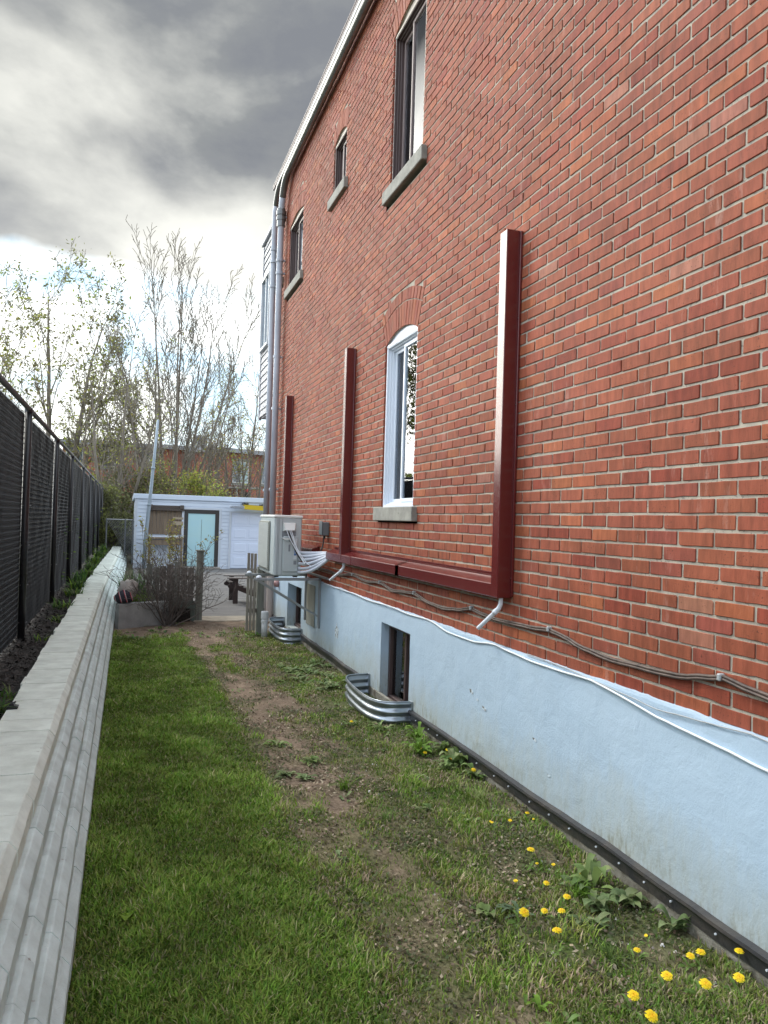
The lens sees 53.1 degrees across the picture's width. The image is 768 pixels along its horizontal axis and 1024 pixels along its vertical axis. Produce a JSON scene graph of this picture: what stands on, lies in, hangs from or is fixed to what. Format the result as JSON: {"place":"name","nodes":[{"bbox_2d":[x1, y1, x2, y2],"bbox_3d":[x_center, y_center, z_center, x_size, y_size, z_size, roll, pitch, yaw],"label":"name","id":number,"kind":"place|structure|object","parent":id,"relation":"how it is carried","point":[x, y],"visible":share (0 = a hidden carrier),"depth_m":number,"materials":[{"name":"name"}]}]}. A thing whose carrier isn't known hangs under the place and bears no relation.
{"place":"outdoors","nodes":[
{"label":"outdoors","id":0,"kind":"place"},
{"bbox_2d":[0,265,48,410],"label":"budding tree","id":1,"kind":"object","parent":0,"point":[12,355],"visible":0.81,"depth_m":32.77,"materials":[{"name":"green plant"}]},
{"bbox_2d":[0,544,109,719],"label":"mulch bed","id":2,"kind":"object","parent":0,"point":[24,673],"visible":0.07,"depth_m":6.54,"materials":[{"name":"wood"}]},
{"bbox_2d":[0,682,16,700],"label":"fence weed","id":3,"kind":"object","parent":2,"relation":"on","point":[9,695],"visible":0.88,"depth_m":4.62,"materials":[{"name":"green plant"}]},
{"bbox_2d":[0,373,104,653],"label":"chain link fence","id":4,"kind":"object","parent":2,"relation":"on","point":[50,490],"visible":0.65,"depth_m":7.81,"materials":[{"name":"black"}]},
{"bbox_2d":[50,596,77,609],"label":"fence weed","id":5,"kind":"object","parent":2,"relation":"on","point":[55,604],"visible":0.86,"depth_m":9.07,"materials":[{"name":"green plant"}]},
{"bbox_2d":[64,577,89,589],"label":"fence weed","id":6,"kind":"object","parent":2,"relation":"on","point":[75,585],"visible":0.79,"depth_m":11.31,"materials":[{"name":"green plant"}]},
{"bbox_2d":[70,570,87,582],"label":"fence weed","id":7,"kind":"object","parent":2,"relation":"on","point":[82,578],"visible":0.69,"depth_m":12.54,"materials":[{"name":"green plant"}]},
{"bbox_2d":[54,347,168,482],"bbox_3d":[-13.206,-3.024,37.021,5.154,9.524,2.984,2,-1,4],"label":"slender tree","id":8,"kind":"object","parent":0,"point":[85,412],"visible":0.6,"depth_m":36.80,"materials":[{"name":"green plant"}]},
{"bbox_2d":[123,553,132,580],"bbox_3d":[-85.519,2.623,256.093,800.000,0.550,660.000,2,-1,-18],"label":"ground","id":9,"kind":"structure","parent":0,"point":[130,567],"depth_m":23.78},
{"bbox_2d":[0,546,126,1023],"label":"retaining wall","id":10,"kind":"structure","parent":9,"relation":"on","point":[50,728],"depth_m":3.33,"materials":[{"name":"concrete"}]},
{"bbox_2d":[0,236,153,491],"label":"budding tree","id":11,"kind":"object","parent":9,"relation":"on","point":[49,389],"visible":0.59,"depth_m":38.60,"materials":[{"name":"green plant"}]},
{"bbox_2d":[90,471,133,540],"bbox_3d":[-10.769,-0.032,29.180,2.777,3.383,3.021,2,-1,8],"label":"overgrown bush","id":12,"kind":"object","parent":9,"relation":"on","point":[110,499],"visible":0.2,"depth_m":28.91,"materials":[{"name":"green plant"}]},
{"bbox_2d":[98,504,133,555],"bbox_3d":[-9.236,0.684,26.486,1.841,1.975,2.050,2,-1,-18],"label":"overgrown bush","id":13,"kind":"object","parent":9,"relation":"on","point":[112,539],"visible":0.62,"depth_m":26.09,"materials":[{"name":"green plant"}]},
{"bbox_2d":[105,518,133,562],"bbox_3d":[-8.464,0.935,24.582,0.848,1.450,0.048,2,-1,-18],"label":"wire fence","id":14,"kind":"object","parent":9,"relation":"on","point":[125,536],"visible":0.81,"depth_m":24.62,"materials":[{"name":"grey"}]},
{"bbox_2d":[103,465,159,552],"bbox_3d":[-10.474,-0.141,31.862,2.877,3.684,3.086,2,-1,-18],"label":"overgrown bush","id":15,"kind":"object","parent":9,"relation":"on","point":[126,488],"visible":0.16,"depth_m":31.64,"materials":[{"name":"green plant"}]},
{"bbox_2d":[61,435,207,503],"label":"apartment block","id":16,"kind":"structure","parent":9,"relation":"on","point":[169,455],"depth_m":52.53,"materials":[{"name":"brick"}]},
{"bbox_2d":[78,292,191,518],"bbox_3d":[-10.270,-3.460,31.508,4.344,10.461,4.875,2,-1,-18],"label":"forked tree","id":17,"kind":"object","parent":9,"relation":"on","point":[121,449],"visible":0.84,"depth_m":31.16,"materials":[{"name":"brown plant"}]},
{"bbox_2d":[99,331,174,492],"bbox_3d":[-11.633,-3.167,35.636,2.977,9.852,3.711,1,-1,33],"label":"slender tree","id":18,"kind":"object","parent":9,"relation":"on","point":[139,414],"visible":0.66,"depth_m":35.42,"materials":[{"name":"brown plant"}]},
{"bbox_2d":[115,600,168,628],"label":"planter kerb","id":19,"kind":"structure","parent":9,"relation":"on","point":[132,616],"depth_m":10.92,"materials":[{"name":"grey concrete"}]},
{"bbox_2d":[114,590,132,602],"bbox_3d":[-3.693,1.194,10.891,0.201,0.190,0.224,1,-1,41],"label":"striped cloth","id":20,"kind":"object","parent":19,"relation":"on","point":[120,596],"visible":0.99,"depth_m":10.83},
{"bbox_2d":[117,579,137,597],"bbox_3d":[-3.723,1.116,11.180,0.290,0.300,0.252,2,-1,0],"label":"sack","id":21,"kind":"object","parent":19,"relation":"on","point":[127,583],"visible":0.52,"depth_m":11.10,"materials":[{"name":"fabric"}]},
{"bbox_2d":[127,450,184,523],"bbox_3d":[-9.566,-0.434,31.978,2.801,4.350,2.982,2,-1,4],"label":"overgrown bush","id":22,"kind":"object","parent":9,"relation":"on","point":[163,486],"visible":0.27,"depth_m":31.86,"materials":[{"name":"green plant"}]},
{"bbox_2d":[93,535,243,626],"bbox_3d":[-3.186,1.050,11.377,1.650,1.399,1.884,1,-1,41],"label":"bare shrub","id":23,"kind":"object","parent":9,"relation":"on","point":[167,619],"visible":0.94,"depth_m":11.23,"materials":[{"name":"plant"}]},
{"bbox_2d":[145,550,204,620],"bbox_3d":[-3.178,1.136,11.666,0.865,1.135,0.150,2,-1,-18],"label":"wooden fence","id":24,"kind":"object","parent":9,"relation":"on","point":[193,612],"visible":0.42,"depth_m":11.70,"materials":[{"name":"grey wood"}]},
{"bbox_2d":[98,217,260,494],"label":"bare tree","id":25,"kind":"object","parent":9,"relation":"on","point":[188,457],"visible":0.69,"depth_m":40.85,"materials":[{"name":"brown plant"}]},
{"bbox_2d":[172,608,190,621],"bbox_3d":[-3.828,1.572,12.660,1.050,0.250,2.550,2,-1,-18],"label":"planting bed","id":26,"kind":"object","parent":9,"relation":"on","point":[184,616],"visible":0.07,"depth_m":11.59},
{"bbox_2d":[110,569,145,600],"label":"strap leaf plant","id":27,"kind":"object","parent":26,"relation":"on","point":[125,578],"visible":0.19,"depth_m":12.03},
{"bbox_2d":[133,516,224,589],"bbox_3d":[-3.356,0.896,12.572,1.436,1.634,0.667,2,-1,-18],"label":"leafing shrub","id":28,"kind":"object","parent":26,"relation":"on","point":[169,542],"visible":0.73,"depth_m":12.55,"materials":[{"name":"green plant"}]},
{"bbox_2d":[132,493,263,568],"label":"garage","id":29,"kind":"structure","parent":9,"relation":"on","point":[201,518],"depth_m":23.85,"materials":[{"name":"white"}]},
{"bbox_2d":[148,504,184,534],"bbox_3d":[-6.641,0.229,23.458,1.060,0.900,0.150,2,-1,-18],"label":"boarded window","id":30,"kind":"structure","parent":29,"relation":"in","point":[159,520],"depth_m":23.48,"materials":[{"name":"brown"}]},
{"bbox_2d":[183,509,218,566],"bbox_3d":[-5.669,0.834,23.833,1.056,1.798,0.052,2,-1,-18],"label":"door","id":31,"kind":"structure","parent":29,"relation":"in","point":[201,524],"depth_m":23.83,"materials":[{"name":"teal"}]},
{"bbox_2d":[230,503,262,510],"bbox_3d":[-3.164,-0.075,24.383,3.380,0.325,0.500,2,-1,-18],"label":"ladder","id":32,"kind":"object","parent":29,"relation":"attached to","point":[246,506],"visible":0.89,"depth_m":23.84,"materials":[{"name":"yellow"}]},
{"bbox_2d":[230,513,262,567],"bbox_3d":[-3.482,0.937,24.570,2.796,1.740,0.042,2,-1,-18],"label":"overhead door","id":33,"kind":"structure","parent":29,"relation":"in","point":[244,526],"depth_m":24.24,"materials":[{"name":"white"}]},
{"bbox_2d":[147,346,250,495],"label":"slender tree","id":34,"kind":"object","parent":9,"relation":"on","point":[213,407],"visible":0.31,"depth_m":47.02,"materials":[{"name":"brown plant"}]},
{"bbox_2d":[172,461,231,496],"bbox_3d":[-8.204,-0.225,33.221,3.181,4.024,3.978,2,-1,-18],"label":"overgrown bush","id":35,"kind":"object","parent":9,"relation":"on","point":[195,483],"visible":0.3,"depth_m":33.12,"materials":[{"name":"green plant"}]},
{"bbox_2d":[194,616,255,621],"bbox_3d":[-2.423,1.724,12.085,1.160,0.115,0.570,2,-1,-18],"label":"doorstep slab","id":36,"kind":"structure","parent":9,"relation":"on","point":[222,618],"depth_m":11.97,"materials":[{"name":"concrete"}]},
{"bbox_2d":[185,371,264,497],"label":"orange leaf tree","id":37,"kind":"object","parent":9,"relation":"on","point":[238,466],"visible":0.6,"depth_m":45.26,"materials":[{"name":"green plant"}]},
{"bbox_2d":[188,447,264,497],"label":"apartment block","id":38,"kind":"structure","parent":9,"relation":"on","point":[253,471],"depth_m":52.00,"materials":[{"name":"red"}]},
{"bbox_2d":[231,458,249,485],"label":"window","id":39,"kind":"structure","parent":38,"relation":"in","point":[246,477],"depth_m":51.78,"materials":[{"name":"grey"}]},
{"bbox_2d":[207,343,265,497],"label":"orange leaf tree","id":40,"kind":"object","parent":9,"relation":"on","point":[252,450],"visible":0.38,"depth_m":45.88,"materials":[{"name":"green plant"}]},
{"bbox_2d":[258,0,767,990],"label":"brick house","id":41,"kind":"structure","parent":9,"relation":"on","point":[608,158],"depth_m":4.13,"materials":[{"name":"brick"}]},
{"bbox_2d":[259,268,269,353],"bbox_3d":[-2.075,-3.494,13.433,0.060,1.300,0.820,2,-1,-18],"label":"porch window","id":42,"kind":"structure","parent":41,"relation":"in","point":[265,290],"depth_m":13.43,"materials":[{"name":"white paint"}]},
{"bbox_2d":[245,570,328,627],"bbox_3d":[-1.181,1.040,9.091,0.778,0.620,1.200,2,-1,-18],"label":"wall bracket","id":43,"kind":"object","parent":41,"relation":"attached to","point":[259,578],"depth_m":9.00,"materials":[{"name":"grey"}]},
{"bbox_2d":[258,515,302,576],"bbox_3d":[-1.266,0.396,9.295,0.362,0.717,1.018,2,-1,-18],"label":"air conditioner","id":44,"kind":"object","parent":43,"relation":"on","point":[277,556],"visible":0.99,"depth_m":8.87,"materials":[{"name":"white"}]},
{"bbox_2d":[286,530,323,569],"bbox_3d":[-0.905,0.432,8.768,0.441,0.450,0.140,2,-1,-1],"label":"power cable","id":45,"kind":"object","parent":44,"relation":"attached to","point":[290,535],"visible":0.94,"depth_m":8.79,"materials":[{"name":"grey plastic"}]},
{"bbox_2d":[297,551,328,573],"bbox_3d":[-0.812,0.577,8.718,0.597,0.285,0.091,1,-1,43],"label":"pipe bundle","id":46,"kind":"object","parent":44,"relation":"attached to","point":[319,559],"visible":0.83,"depth_m":8.69,"materials":[{"name":"grey"}]},
{"bbox_2d":[282,395,293,514],"bbox_3d":[-1.387,-0.578,11.013,0.099,2.170,0.120,2,-1,-18],"label":"line cover","id":47,"kind":"object","parent":41,"relation":"attached to","point":[287,460],"visible":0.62,"depth_m":10.97,"materials":[{"name":"red metal"}]},
{"bbox_2d":[284,207,303,299],"bbox_3d":[-1.233,-3.796,11.222,0.208,1.121,1.150,2,-1,-18],"label":"window","id":48,"kind":"structure","parent":41,"relation":"in","point":[296,271],"depth_m":11.39,"materials":[{"name":"grey"}]},
{"bbox_2d":[294,586,301,627],"bbox_3d":[-1.083,1.301,10.467,0.090,0.599,0.888,2,-1,-18],"label":"basement window","id":49,"kind":"structure","parent":41,"relation":"in","point":[297,623],"depth_m":10.84,"materials":[{"name":"grey"}]},
{"bbox_2d":[306,583,314,627],"bbox_3d":[-0.904,1.143,9.457,0.010,0.500,0.420,2,-1,-18],"label":"foundation panel","id":50,"kind":"object","parent":41,"relation":"attached to","point":[310,605],"visible":1,"depth_m":9.43,"materials":[{"name":"metal"}]},
{"bbox_2d":[319,521,328,538],"bbox_3d":[-0.690,0.206,8.851,0.088,0.200,0.144,2,-1,-18],"label":"junction box","id":51,"kind":"object","parent":41,"relation":"attached to","point":[324,529],"visible":1,"depth_m":8.79,"materials":[{"name":"grey"}]},
{"bbox_2d":[327,127,347,211],"bbox_3d":[-0.455,-4.002,8.910,0.208,0.801,0.750,2,-1,-18],"label":"window","id":52,"kind":"structure","parent":41,"relation":"in","point":[341,180],"depth_m":8.96,"materials":[{"name":"grey"}]},
{"bbox_2d":[339,348,356,559],"bbox_3d":[-0.381,-0.601,7.999,0.099,2.200,0.115,2,-1,-18],"label":"line cover","id":53,"kind":"object","parent":41,"relation":"attached to","point":[347,452],"visible":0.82,"depth_m":7.96,"materials":[{"name":"red metal"}]},
{"bbox_2d":[373,325,417,521],"bbox_3d":[0.180,-0.760,6.682,0.209,1.681,1.020,2,-1,-18],"label":"window","id":54,"kind":"structure","parent":41,"relation":"in","point":[400,415],"depth_m":6.78,"materials":[{"name":"white plastic"}]},
{"bbox_2d":[301,543,490,596],"bbox_3d":[-0.355,0.454,7.814,0.100,0.142,6.618,2,-1,-18],"label":"line cover","id":55,"kind":"object","parent":41,"relation":"attached to","point":[469,580],"visible":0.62,"depth_m":5.88,"materials":[{"name":"red metal"}]},
{"bbox_2d":[387,625,409,701],"bbox_3d":[0.179,1.326,6.539,0.090,0.684,0.738,2,-1,-18],"label":"basement window","id":56,"kind":"structure","parent":41,"relation":"in","point":[399,640],"depth_m":6.71,"materials":[{"name":"grey"}]},
{"bbox_2d":[382,0,427,206],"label":"window","id":57,"kind":"structure","parent":41,"relation":"in","point":[409,150],"depth_m":6.80,"materials":[{"name":"grey"}]},
{"bbox_2d":[477,598,502,629],"bbox_3d":[0.643,0.625,4.702,0.035,0.217,0.222,2,-1,-33],"label":"drain spout","id":58,"kind":"object","parent":41,"relation":"attached to","point":[495,611],"visible":0.95,"depth_m":4.66,"materials":[{"name":"white plastic"}]},
{"bbox_2d":[491,229,522,597],"bbox_3d":[0.738,-0.590,4.643,0.099,2.210,0.120,2,-1,-18],"label":"line cover","id":59,"kind":"object","parent":41,"relation":"attached to","point":[506,420],"visible":1,"depth_m":4.60,"materials":[{"name":"red metal"}]},
{"bbox_2d":[318,568,767,700],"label":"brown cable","id":60,"kind":"object","parent":41,"relation":"attached to","point":[726,679],"visible":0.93,"depth_m":3.69,"materials":[{"name":"grey plastic"}]},
{"bbox_2d":[324,583,767,772],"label":"white cable","id":61,"kind":"object","parent":41,"relation":"attached to","point":[687,731],"visible":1,"depth_m":3.63,"materials":[{"name":"white plastic"}]},
{"bbox_2d":[525,653,767,741],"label":"grey cable","id":62,"kind":"object","parent":41,"relation":"attached to","point":[653,707],"visible":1,"depth_m":3.25,"materials":[{"name":"grey plastic"}]},
{"bbox_2d":[0,0,354,450],"label":"sky","id":63,"kind":"structure","parent":0,"point":[168,115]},
{"bbox_2d":[132,565,256,615],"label":"driveway","id":64,"kind":"structure","parent":0,"point":[228,607],"depth_m":15.99,"materials":[{"name":"concrete"}]},
{"bbox_2d":[141,420,158,568],"bbox_3d":[-6.981,-0.517,22.973,0.370,4.505,0.122,2,-1,-18],"label":"metal mast","id":65,"kind":"object","parent":64,"relation":"on","point":[150,488],"visible":0.89,"depth_m":22.94,"materials":[{"name":"grey"}]},
{"bbox_2d":[148,537,183,566],"bbox_3d":[-6.642,1.258,23.308,1.070,0.980,0.330,2,-1,-18],"label":"potting bench","id":66,"kind":"object","parent":64,"relation":"on","point":[163,542],"visible":0.52,"depth_m":23.17,"materials":[{"name":"wood"}]},
{"bbox_2d":[223,575,256,603],"bbox_3d":[-2.574,1.200,14.614,0.880,1.018,0.740,2,-1,-18],"label":"picnic table","id":67,"kind":"object","parent":64,"relation":"on","point":[230,584],"visible":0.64,"depth_m":14.29,"materials":[{"name":"brown wood"}]},
{"bbox_2d":[101,627,371,731],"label":"lawn grass","id":68,"kind":"structure","parent":0,"point":[164,656],"depth_m":7.36,"materials":[{"name":"plant"}]},
{"bbox_2d":[65,621,767,1023],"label":"yard ground","id":69,"kind":"structure","parent":0,"point":[213,635],"depth_m":3.59,"materials":[{"name":"soil"}]},
{"bbox_2d":[245,553,264,633],"bbox_3d":[-1.778,1.146,10.573,0.268,1.170,0.114,2,-1,-29],"label":"fence stub","id":70,"kind":"object","parent":69,"relation":"on","point":[257,590],"visible":0.76,"depth_m":10.52,"materials":[{"name":"grey wood"}]},
{"bbox_2d":[261,611,268,636],"bbox_3d":[-1.612,1.532,10.369,0.104,0.402,0.102,2,-1,-18],"label":"vent pipe","id":71,"kind":"object","parent":69,"relation":"on","point":[264,619],"visible":0.92,"depth_m":10.33,"materials":[{"name":"white paint"}]},
{"bbox_2d":[268,616,301,644],"bbox_3d":[-1.384,1.603,10.424,0.285,0.216,1.240,2,-1,-18],"label":"window well","id":72,"kind":"object","parent":69,"relation":"on","point":[277,630],"depth_m":9.91,"materials":[{"name":"metal"}]},
{"bbox_2d":[274,658,345,689],"bbox_3d":[-0.716,1.657,7.908,0.684,0.063,1.477,2,-1,-18],"label":"weed patch","id":73,"kind":"object","parent":69,"relation":"on","point":[305,668],"visible":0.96,"depth_m":7.94,"materials":[{"name":"green plant"}]},
{"bbox_2d":[300,755,324,765],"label":"broadleaf weed","id":74,"kind":"object","parent":69,"relation":"on","point":[312,758],"visible":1,"depth_m":5.07,"materials":[{"name":"green plant"}]},
{"bbox_2d":[115,622,520,861],"bbox_3d":[-1.523,1.632,7.522,2.238,0.067,8.317,2,-1,-18],"label":"weed scatter","id":75,"kind":"object","parent":69,"relation":"on","point":[341,796],"visible":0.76,"depth_m":6.67,"materials":[{"name":"green plant"}]},
{"bbox_2d":[328,771,359,790],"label":"grass tuft","id":76,"kind":"object","parent":69,"relation":"on","point":[342,784],"visible":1,"depth_m":4.57,"materials":[{"name":"green plant"}]},
{"bbox_2d":[345,672,412,724],"bbox_3d":[-0.112,1.599,6.563,0.314,0.221,1.190,2,-1,-18],"label":"window well","id":77,"kind":"object","parent":69,"relation":"on","point":[357,685],"depth_m":6.15,"materials":[{"name":"metal"}]},
{"bbox_2d":[404,721,426,739],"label":"broadleaf weed","id":78,"kind":"object","parent":69,"relation":"on","point":[418,732],"visible":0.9,"depth_m":5.64,"materials":[{"name":"green plant"}]},
{"bbox_2d":[65,715,767,1023],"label":"lawn grass","id":79,"kind":"structure","parent":69,"relation":"on","point":[152,883],"depth_m":3.16,"materials":[{"name":"plant"}]},
{"bbox_2d":[401,737,434,755],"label":"broadleaf weed","id":80,"kind":"object","parent":69,"relation":"on","point":[418,747],"visible":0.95,"depth_m":5.27,"materials":[{"name":"green plant"}]},
{"bbox_2d":[433,757,458,768],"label":"broadleaf weed","id":81,"kind":"object","parent":69,"relation":"on","point":[447,762],"visible":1,"depth_m":5.00,"materials":[{"name":"green plant"}]},
{"bbox_2d":[439,746,467,764],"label":"broadleaf weed","id":82,"kind":"object","parent":69,"relation":"on","point":[457,756],"visible":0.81,"depth_m":5.06,"materials":[{"name":"green plant"}]},
{"bbox_2d":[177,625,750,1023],"bbox_3d":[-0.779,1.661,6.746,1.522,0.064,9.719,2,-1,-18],"label":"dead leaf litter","id":83,"kind":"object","parent":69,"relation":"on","point":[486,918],"visible":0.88,"depth_m":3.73,"materials":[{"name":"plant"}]},
{"bbox_2d":[460,763,486,777],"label":"broadleaf weed","id":84,"kind":"object","parent":69,"relation":"on","point":[473,773],"visible":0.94,"depth_m":4.84,"materials":[{"name":"green plant"}]},
{"bbox_2d":[190,654,767,1023],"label":"ground cover","id":85,"kind":"object","parent":69,"relation":"on","point":[610,935],"visible":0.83,"depth_m":3.64,"materials":[{"name":"green plant"}]},
{"bbox_2d":[470,902,495,916],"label":"broadleaf weed","id":86,"kind":"object","parent":69,"relation":"on","point":[485,908],"visible":1,"depth_m":3.20,"materials":[{"name":"green plant"}]},
{"bbox_2d":[464,783,506,804],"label":"grass tuft","id":87,"kind":"object","parent":69,"relation":"on","point":[480,796],"visible":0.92,"depth_m":4.38,"materials":[{"name":"green plant"}]},
{"bbox_2d":[296,705,716,993],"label":"pebbles","id":88,"kind":"object","parent":69,"relation":"on","point":[661,944],"visible":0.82,"depth_m":3.16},
{"bbox_2d":[495,900,535,918],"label":"broadleaf weed","id":89,"kind":"object","parent":69,"relation":"on","point":[505,906],"visible":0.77,"depth_m":3.21,"materials":[{"name":"green plant"}]},
{"bbox_2d":[506,907,528,927],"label":"dandelion","id":90,"kind":"object","parent":69,"relation":"on","point":[523,911],"visible":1,"depth_m":3.10,"materials":[{"name":"yellow plant"}]},
{"bbox_2d":[524,994,553,1013],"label":"broadleaf weed","id":91,"kind":"object","parent":69,"relation":"on","point":[536,999],"visible":1,"depth_m":2.56,"materials":[{"name":"green plant"}]},
{"bbox_2d":[544,1011,581,1023],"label":"broadleaf weed","id":92,"kind":"object","parent":69,"relation":"on","point":[573,1017],"visible":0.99,"depth_m":2.47,"materials":[{"name":"green plant"}]},
{"bbox_2d":[560,875,590,891],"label":"broadleaf weed","id":93,"kind":"object","parent":69,"relation":"on","point":[580,886],"visible":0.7,"depth_m":3.42,"materials":[{"name":"green plant"}]},
{"bbox_2d":[562,876,608,900],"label":"grass tuft","id":94,"kind":"object","parent":69,"relation":"on","point":[581,892],"visible":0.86,"depth_m":3.33,"materials":[{"name":"green plant"}]},
{"bbox_2d":[568,911,611,931],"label":"broadleaf weed","id":95,"kind":"object","parent":69,"relation":"on","point":[602,917],"visible":0.9,"depth_m":3.10,"materials":[{"name":"green plant"}]},
{"bbox_2d":[569,853,613,888],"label":"broadleaf weed","id":96,"kind":"object","parent":69,"relation":"on","point":[595,872],"visible":0.93,"depth_m":3.45,"materials":[{"name":"green plant"}]},
{"bbox_2d":[582,889,617,911],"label":"broadleaf weed","id":97,"kind":"object","parent":69,"relation":"on","point":[603,899],"visible":0.98,"depth_m":3.23,"materials":[{"name":"green plant"}]},
{"bbox_2d":[585,935,637,968],"bbox_3d":[0.838,1.622,2.813,0.119,0.075,0.260,2,-1,-32],"label":"grass tuft","id":98,"kind":"object","parent":69,"relation":"on","point":[607,950],"visible":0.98,"depth_m":2.84,"materials":[{"name":"green plant"}]},
{"bbox_2d":[616,990,639,1014],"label":"dandelion","id":99,"kind":"object","parent":69,"relation":"on","point":[633,995],"visible":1,"depth_m":2.54,"materials":[{"name":"yellow plant"}]},
{"bbox_2d":[609,887,648,908],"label":"broadleaf weed","id":100,"kind":"object","parent":69,"relation":"on","point":[626,896],"visible":1,"depth_m":3.26,"materials":[{"name":"green plant"}]},
{"bbox_2d":[633,1009,657,1023],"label":"dandelion","id":101,"kind":"object","parent":69,"relation":"on","point":[650,1015],"visible":1,"depth_m":2.42,"materials":[{"name":"yellow plant"}]},
{"bbox_2d":[649,971,672,989],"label":"dandelion","id":102,"kind":"object","parent":69,"relation":"on","point":[666,975],"visible":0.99,"depth_m":2.64,"materials":[{"name":"yellow plant"}]},
{"bbox_2d":[654,904,690,931],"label":"broadleaf weed","id":103,"kind":"object","parent":69,"relation":"on","point":[679,923],"visible":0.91,"depth_m":3.06,"materials":[{"name":"green plant"}]},
{"bbox_2d":[677,952,694,971],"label":"dandelion","id":104,"kind":"object","parent":69,"relation":"on","point":[690,955],"visible":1,"depth_m":2.79,"materials":[{"name":"yellow plant"}]},
{"bbox_2d":[684,978,711,999],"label":"dandelion","id":105,"kind":"object","parent":69,"relation":"on","point":[705,983],"visible":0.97,"depth_m":2.61,"materials":[{"name":"yellow plant"}]},
{"bbox_2d":[724,972,744,992],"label":"dandelion","id":106,"kind":"object","parent":69,"relation":"on","point":[738,977],"visible":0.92,"depth_m":2.67,"materials":[{"name":"yellow plant"}]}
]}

